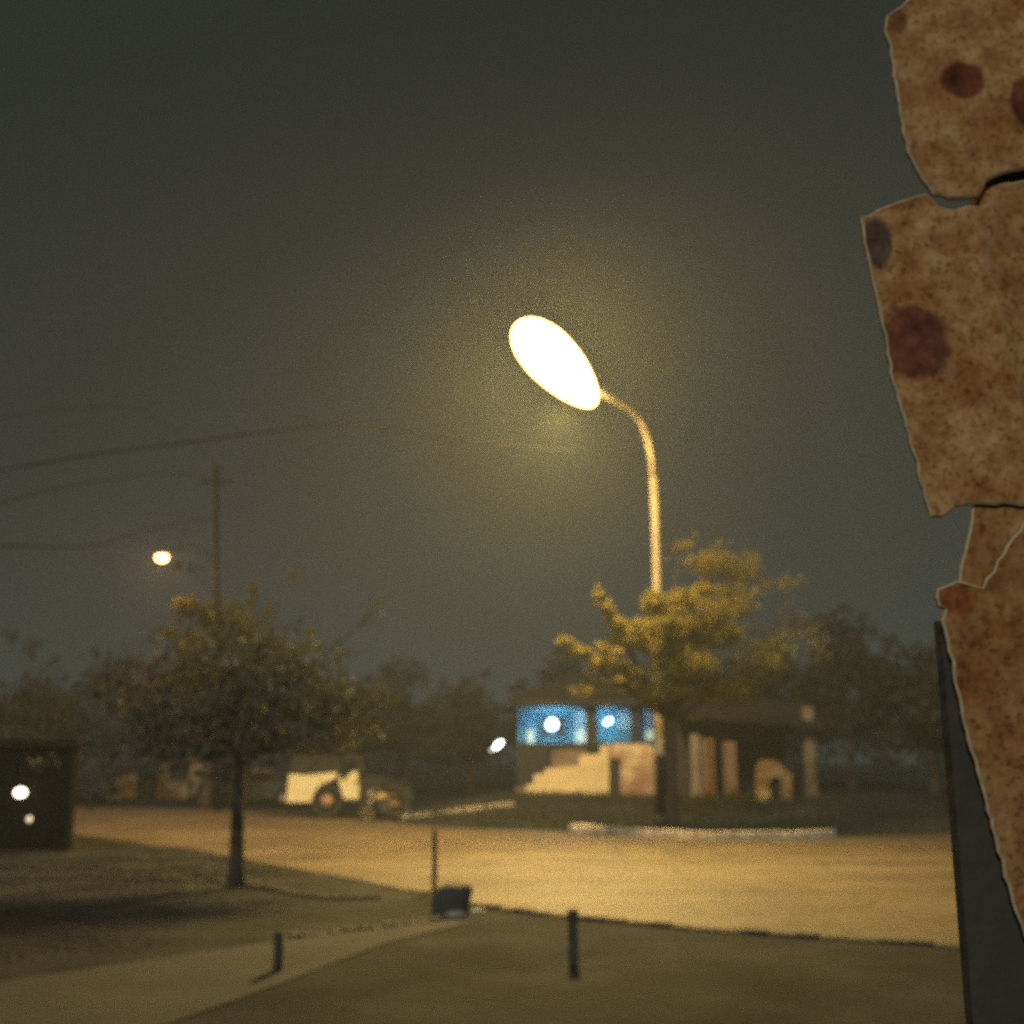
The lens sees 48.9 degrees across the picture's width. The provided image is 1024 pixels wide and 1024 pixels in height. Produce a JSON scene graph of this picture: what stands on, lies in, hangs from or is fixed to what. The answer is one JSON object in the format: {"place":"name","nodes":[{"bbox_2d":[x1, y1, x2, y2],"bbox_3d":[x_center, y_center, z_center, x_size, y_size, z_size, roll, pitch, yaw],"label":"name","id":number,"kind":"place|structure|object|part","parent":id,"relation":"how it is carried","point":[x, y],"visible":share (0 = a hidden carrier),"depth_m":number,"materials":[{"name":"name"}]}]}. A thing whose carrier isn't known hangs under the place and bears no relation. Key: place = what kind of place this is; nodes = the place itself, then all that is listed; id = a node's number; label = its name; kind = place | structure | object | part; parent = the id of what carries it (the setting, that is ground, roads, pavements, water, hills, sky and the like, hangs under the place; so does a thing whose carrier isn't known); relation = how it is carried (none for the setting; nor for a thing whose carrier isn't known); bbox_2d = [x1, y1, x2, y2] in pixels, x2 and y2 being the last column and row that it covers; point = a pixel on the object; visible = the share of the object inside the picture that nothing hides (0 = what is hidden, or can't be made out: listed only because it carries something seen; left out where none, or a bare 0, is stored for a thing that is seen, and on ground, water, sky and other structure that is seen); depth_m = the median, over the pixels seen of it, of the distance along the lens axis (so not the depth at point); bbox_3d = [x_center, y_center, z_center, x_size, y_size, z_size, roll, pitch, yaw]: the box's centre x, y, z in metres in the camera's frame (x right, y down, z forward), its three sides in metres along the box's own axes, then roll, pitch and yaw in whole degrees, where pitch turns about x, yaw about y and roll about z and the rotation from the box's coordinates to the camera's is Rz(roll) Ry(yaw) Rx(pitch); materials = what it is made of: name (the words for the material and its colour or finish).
{"place":"outdoors","nodes":[
{"label":"outdoors","id":0,"kind":"place"},
{"bbox_2d":[0,921,468,1023],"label":"path","id":1,"kind":"structure","parent":0,"point":[166,990],"depth_m":10.25,"materials":[{"name":"grey concrete"}]},
{"bbox_2d":[0,762,965,1023],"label":"ground","id":2,"kind":"structure","parent":0,"point":[492,966],"depth_m":12.03,"materials":[{"name":"soil"}]},
{"bbox_2d":[0,740,86,850],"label":"notice hoarding","id":3,"kind":"object","parent":2,"relation":"on","point":[37,810],"visible":0.99,"depth_m":24.36,"materials":[{"name":"brown wood"}]},
{"bbox_2d":[0,625,136,773],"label":"background tree","id":4,"kind":"object","parent":2,"relation":"on","point":[49,722],"visible":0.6,"depth_m":48.81,"materials":[{"name":"green plant"}]},
{"bbox_2d":[1,634,185,792],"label":"background tree","id":5,"kind":"object","parent":2,"relation":"on","point":[91,685],"visible":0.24,"depth_m":66.55,"materials":[{"name":"green plant"}]},
{"bbox_2d":[0,835,301,968],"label":"grass","id":6,"kind":"structure","parent":2,"relation":"on","point":[133,894],"depth_m":17.46,"materials":[{"name":"green plant"}]},
{"bbox_2d":[100,746,235,798],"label":"house","id":7,"kind":"structure","parent":2,"relation":"on","point":[170,785],"depth_m":56.39,"materials":[{"name":"grey paint"}]},
{"bbox_2d":[136,758,157,798],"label":"door","id":8,"kind":"structure","parent":7,"relation":"in","point":[146,789],"depth_m":56.34,"materials":[{"name":"paint"}]},
{"bbox_2d":[169,760,189,779],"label":"window","id":9,"kind":"structure","parent":7,"relation":"in","point":[178,774],"depth_m":56.47,"materials":[{"name":"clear glass"}]},
{"bbox_2d":[152,465,231,811],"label":"utility pole","id":10,"kind":"object","parent":2,"relation":"on","point":[163,556],"visible":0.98,"depth_m":43.04,"materials":[{"name":"brown wood"}]},
{"bbox_2d":[0,473,203,503],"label":"power cable","id":11,"kind":"object","parent":10,"relation":"attached to","point":[92,482],"visible":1,"depth_m":36.24,"materials":[{"name":"black rubber"}]},
{"bbox_2d":[0,518,216,547],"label":"power cable","id":12,"kind":"object","parent":10,"relation":"attached to","point":[101,543],"visible":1,"depth_m":27.03,"materials":[{"name":"black rubber"}]},
{"bbox_2d":[0,405,229,475],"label":"power cable","id":13,"kind":"object","parent":10,"relation":"attached to","point":[114,406],"visible":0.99,"depth_m":30.76,"materials":[{"name":"black rubber"}]},
{"bbox_2d":[42,874,380,899],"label":"kerb","id":14,"kind":"structure","parent":2,"relation":"on","point":[274,889],"depth_m":18.20,"materials":[{"name":"grey concrete"}]},
{"bbox_2d":[183,743,246,807],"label":"round bush","id":15,"kind":"object","parent":2,"relation":"on","point":[227,791],"visible":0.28,"depth_m":45.63,"materials":[{"name":"green plant"}]},
{"bbox_2d":[27,558,403,887],"bbox_3d":[-4.476,3.374,18.208,5.581,5.370,5.246,7,-14,-30],"label":"leafy tree","id":16,"kind":"object","parent":2,"relation":"on","point":[242,752],"visible":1,"depth_m":18.19,"materials":[{"name":"green plant"}]},
{"bbox_2d":[122,567,317,809],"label":"leafy tree","id":17,"kind":"object","parent":2,"relation":"on","point":[182,607],"visible":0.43,"depth_m":44.91,"materials":[{"name":"green plant"}]},
{"bbox_2d":[222,770,288,805],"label":"parked car","id":18,"kind":"object","parent":2,"relation":"on","point":[265,784],"visible":0.43,"depth_m":47.95,"materials":[{"name":"grey paint"}]},
{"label":"side window","id":19,"kind":"part","parent":18,"relation":"part of","materials":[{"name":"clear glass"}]},
{"bbox_2d":[273,931,282,970],"bbox_3d":[-2.246,4.271,10.809,0.097,0.466,0.090,0,-12,0],"label":"wooden stake","id":20,"kind":"object","parent":2,"relation":"on","point":[278,953],"visible":0.85,"depth_m":10.79,"materials":[{"name":"brown wood"}]},
{"bbox_2d":[256,664,397,775],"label":"background tree","id":21,"kind":"object","parent":2,"relation":"on","point":[290,751],"visible":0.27,"depth_m":59.01,"materials":[{"name":"green plant"}]},
{"bbox_2d":[273,915,458,939],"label":"kerb path","id":22,"kind":"structure","parent":2,"relation":"on","point":[359,928],"depth_m":13.40,"materials":[{"name":"grey concrete"}]},
{"bbox_2d":[445,911,466,917],"bbox_3d":[-0.721,5.186,14.505,0.287,0.100,0.209,0,-12,0],"label":"loose stone","id":23,"kind":"object","parent":22,"relation":"on","point":[459,914],"visible":0.79,"depth_m":14.45,"materials":[{"name":"stone"}]},
{"bbox_2d":[304,653,495,783],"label":"background tree","id":24,"kind":"object","parent":2,"relation":"on","point":[406,713],"visible":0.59,"depth_m":63.27,"materials":[{"name":"green plant"}]},
{"bbox_2d":[368,667,521,792],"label":"background tree","id":25,"kind":"object","parent":2,"relation":"on","point":[443,739],"visible":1,"depth_m":55.81,"materials":[{"name":"green plant"}]},
{"bbox_2d":[432,883,471,914],"bbox_3d":[-0.788,5.121,14.851,0.534,0.438,0.404,0,-12,0],"label":"box","id":26,"kind":"object","parent":2,"relation":"on","point":[447,897],"visible":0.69,"depth_m":14.69,"materials":[{"name":"plastic"}]},
{"bbox_2d":[403,802,514,817],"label":"kerb verge","id":27,"kind":"structure","parent":2,"relation":"on","point":[479,807],"depth_m":37.01,"materials":[{"name":"concrete"}]},
{"bbox_2d":[1,694,944,781],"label":"wood","id":28,"kind":"object","parent":2,"relation":"on","point":[384,756],"visible":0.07,"depth_m":95.87,"materials":[{"name":"green plant"}]},
{"bbox_2d":[469,909,486,913],"bbox_3d":[-0.449,5.261,14.824,0.229,0.080,0.167,0,-12,0],"label":"loose stone","id":29,"kind":"object","parent":2,"relation":"on","point":[477,911],"visible":1,"depth_m":14.77,"materials":[{"name":"stone"}]},
{"bbox_2d":[490,740,502,795],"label":"pole light","id":30,"kind":"object","parent":2,"relation":"on","point":[498,744],"visible":0.98,"depth_m":44.87,"materials":[{"name":"paint"}]},
{"bbox_2d":[547,743,589,767],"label":"garden shed","id":31,"kind":"structure","parent":2,"relation":"on","point":[564,757],"depth_m":43.19,"materials":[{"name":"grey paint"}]},
{"bbox_2d":[567,909,577,965],"bbox_3d":[0.607,4.268,11.165,0.104,0.621,0.104,0,-12,0],"label":"bollard","id":32,"kind":"object","parent":2,"relation":"on","point":[572,915],"visible":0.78,"depth_m":11.14,"materials":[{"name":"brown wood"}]},
{"bbox_2d":[499,645,652,750],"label":"background tree","id":33,"kind":"object","parent":2,"relation":"on","point":[569,669],"visible":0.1,"depth_m":68.71,"materials":[{"name":"green plant"}]},
{"bbox_2d":[505,674,654,793],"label":"blue house","id":34,"kind":"structure","parent":2,"relation":"on","point":[552,713],"depth_m":45.49,"materials":[{"name":"paint"}]},
{"bbox_2d":[538,715,567,738],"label":"window","id":35,"kind":"structure","parent":34,"relation":"in","point":[561,731],"depth_m":45.93,"materials":[{"name":"glass"}]},
{"bbox_2d":[576,711,585,742],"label":"door","id":36,"kind":"structure","parent":34,"relation":"in","point":[580,715],"depth_m":45.92,"materials":[{"name":"white paint"}]},
{"bbox_2d":[572,824,594,832],"bbox_3d":[1.937,8.620,30.455,0.560,0.340,0.360,2,-12,-8],"label":"whitewashed stone","id":37,"kind":"object","parent":2,"relation":"on","point":[583,828],"visible":0.57,"depth_m":30.30,"materials":[{"name":"white stone"}]},
{"bbox_2d":[512,318,667,828],"bbox_3d":[2.519,1.947,30.428,1.742,13.550,6.521,-11,-17,42],"label":"street lamp","id":38,"kind":"object","parent":2,"relation":"on","point":[551,358],"visible":0.92,"depth_m":30.07,"materials":[{"name":"galvanised steel"},{"name":"glass"}]},
{"bbox_2d":[0,424,647,469],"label":"power cable","id":39,"kind":"object","parent":38,"relation":"attached to","point":[299,428],"visible":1,"depth_m":26.00,"materials":[{"name":"black rubber"}]},
{"bbox_2d":[526,743,654,795],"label":"garden wall","id":40,"kind":"structure","parent":2,"relation":"on","point":[631,769],"depth_m":41.90,"materials":[{"name":"paint"}]},
{"bbox_2d":[609,759,619,795],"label":"gate door","id":41,"kind":"structure","parent":40,"relation":"in","point":[614,764],"depth_m":42.07,"materials":[{"name":"paint"}]},
{"bbox_2d":[406,788,950,835],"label":"grass","id":42,"kind":"structure","parent":2,"relation":"on","point":[822,798],"depth_m":35.17,"materials":[{"name":"green plant"}]},
{"bbox_2d":[626,655,737,749],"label":"background tree","id":43,"kind":"object","parent":2,"relation":"on","point":[666,723],"visible":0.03,"depth_m":62.23,"materials":[{"name":"green plant"}]},
{"bbox_2d":[554,527,833,829],"bbox_3d":[5.352,4.541,31.938,9.542,8.947,4.808,3,-13,-15],"label":"leafy tree","id":44,"kind":"object","parent":2,"relation":"on","point":[676,690],"visible":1,"depth_m":30.76,"materials":[{"name":"green plant"}]},
{"bbox_2d":[569,824,835,839],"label":"kerb","id":45,"kind":"structure","parent":2,"relation":"on","point":[735,835],"depth_m":28.46,"materials":[{"name":"concrete"}]},
{"bbox_2d":[480,903,959,948],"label":"kerb","id":46,"kind":"structure","parent":2,"relation":"on","point":[755,932],"depth_m":13.19,"materials":[{"name":"grey concrete"}]},
{"bbox_2d":[664,696,825,796],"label":"open shelter","id":47,"kind":"object","parent":2,"relation":"on","point":[726,749],"visible":0.65,"depth_m":42.44,"materials":[{"name":"brown paint"}]},
{"bbox_2d":[755,760,791,801],"bbox_3d":[9.053,9.335,39.048,1.256,1.454,0.880,0,-12,0],"label":"arched shrine","id":48,"kind":"object","parent":2,"relation":"on","point":[773,776],"visible":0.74,"depth_m":38.97,"materials":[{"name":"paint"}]},
{"bbox_2d":[701,622,874,751],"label":"background tree","id":49,"kind":"object","parent":2,"relation":"on","point":[764,690],"visible":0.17,"depth_m":59.19,"materials":[{"name":"green plant"}]},
{"bbox_2d":[718,601,917,790],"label":"background tree","id":50,"kind":"object","parent":2,"relation":"on","point":[849,726],"visible":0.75,"depth_m":49.63,"materials":[{"name":"green plant"}]},
{"bbox_2d":[817,638,944,794],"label":"background tree","id":51,"kind":"object","parent":2,"relation":"on","point":[918,706],"visible":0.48,"depth_m":43.13,"materials":[{"name":"green plant"}]},
{"bbox_2d":[934,171,1023,1023],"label":"plank hoarding","id":52,"kind":"object","parent":2,"relation":"on","point":[991,941],"visible":0.36,"depth_m":2.12,"materials":[{"name":"black wood"}]},
{"bbox_2d":[859,194,1023,517],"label":"torn cardboard","id":53,"kind":"object","parent":52,"relation":"attached to","point":[954,380],"visible":1,"depth_m":2.32,"materials":[{"name":"brown cardboard"}]},
{"bbox_2d":[883,0,1023,200],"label":"torn cardboard","id":54,"kind":"object","parent":52,"relation":"attached to","point":[957,66],"visible":1,"depth_m":2.44,"materials":[{"name":"brown cardboard"}]},
{"bbox_2d":[934,523,1023,937],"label":"torn cardboard","id":55,"kind":"object","parent":52,"relation":"attached to","point":[983,628],"visible":1,"depth_m":2.17,"materials":[{"name":"brown cardboard"}]},
{"bbox_2d":[958,180,1023,586],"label":"torn cardboard","id":56,"kind":"object","parent":52,"relation":"attached to","point":[992,530],"visible":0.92,"depth_m":2.36,"materials":[{"name":"brown cardboard"}]},
{"bbox_2d":[0,0,971,763],"label":"sky","id":57,"kind":"structure","parent":0,"point":[219,218],"materials":[{"name":"grey"}]},
{"bbox_2d":[73,807,958,944],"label":"road","id":58,"kind":"structure","parent":0,"point":[902,887],"depth_m":20.43,"materials":[{"name":"grey asphalt"}]},
{"bbox_2d":[286,754,413,818],"bbox_3d":[-5.421,9.278,38.182,4.186,2.089,1.630,1,-12,-3],"label":"parked jeep","id":59,"kind":"object","parent":58,"relation":"on","point":[321,795],"visible":0.82,"depth_m":37.43,"materials":[{"name":"beige paint"}]},
{"bbox_3d":[-5.416,9.077,37.434,0.680,0.899,0.085,1,-12,-3],"label":"door","id":60,"kind":"part","parent":59,"relation":"part of","materials":[{"name":"beige paint"}]},
{"bbox_3d":[-5.509,9.406,38.940,0.680,0.899,0.085,1,-12,-3],"label":"door","id":61,"kind":"part","parent":59,"relation":"part of","materials":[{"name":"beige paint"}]},
{"bbox_2d":[357,788,410,821],"bbox_3d":[-4.010,9.242,35.492,1.830,1.043,0.732,7,-14,-28],"label":"motorcycle","id":62,"kind":"object","parent":58,"relation":"on","point":[383,807],"visible":0.99,"depth_m":35.38,"materials":[{"name":"metal"}]},
{"bbox_2d":[432,829,436,890],"bbox_3d":[-1.190,5.408,17.328,0.082,1.021,0.077,0,-12,0],"label":"marker post","id":63,"kind":"object","parent":58,"relation":"on","point":[434,859],"visible":0.85,"depth_m":17.31,"materials":[{"name":"brown wood"}]}
]}

